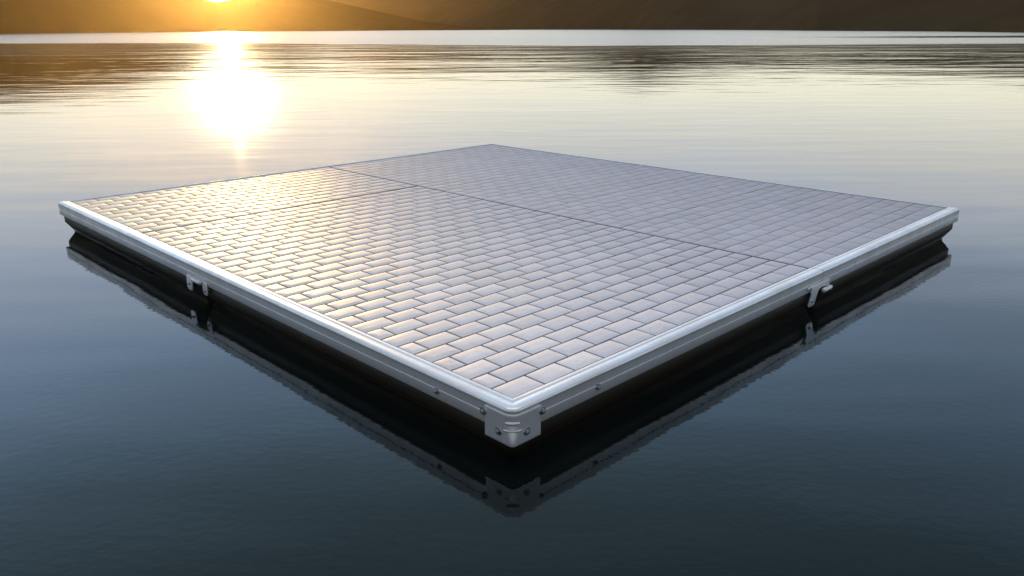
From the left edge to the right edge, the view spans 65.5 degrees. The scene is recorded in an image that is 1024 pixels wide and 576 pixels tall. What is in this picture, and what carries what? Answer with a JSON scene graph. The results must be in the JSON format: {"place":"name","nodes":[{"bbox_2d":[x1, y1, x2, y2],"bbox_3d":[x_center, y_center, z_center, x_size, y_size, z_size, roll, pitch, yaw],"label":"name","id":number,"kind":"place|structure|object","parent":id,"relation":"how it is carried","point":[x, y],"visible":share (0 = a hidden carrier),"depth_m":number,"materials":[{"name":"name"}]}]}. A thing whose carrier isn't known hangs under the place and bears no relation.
{"place":"outdoors","nodes":[
{"label":"outdoors","id":0,"kind":"place"},
{"bbox_2d":[208,0,228,2],"label":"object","id":1,"kind":"structure","parent":0,"point":[216,1],"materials":[{"name":"white"}]},
{"bbox_2d":[0,0,510,33],"bbox_3d":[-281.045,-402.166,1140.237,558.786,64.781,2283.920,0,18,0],"label":"hill","id":2,"kind":"structure","parent":0,"point":[63,16],"depth_m":842.86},
{"bbox_2d":[0,30,1023,575],"bbox_3d":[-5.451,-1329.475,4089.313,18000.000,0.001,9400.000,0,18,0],"label":"water","id":3,"kind":"structure","parent":0,"point":[152,422],"depth_m":3.81,"materials":[{"name":"blue liquid"}]},
{"bbox_2d":[58,144,959,454],"bbox_3d":[-0.119,-0.410,6.090,4.661,0.451,5.080,-17,25,-42],"label":"floating dock","id":4,"kind":"object","parent":3,"relation":"on","point":[508,300],"visible":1,"depth_m":4.65,"materials":[{"name":"grey tile"}]},
{"bbox_2d":[330,0,1023,31],"bbox_3d":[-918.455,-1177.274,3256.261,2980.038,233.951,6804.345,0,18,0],"label":"hill","id":5,"kind":"structure","parent":0,"point":[920,15],"depth_m":739.16,"materials":[{"name":"brown"}]}
]}

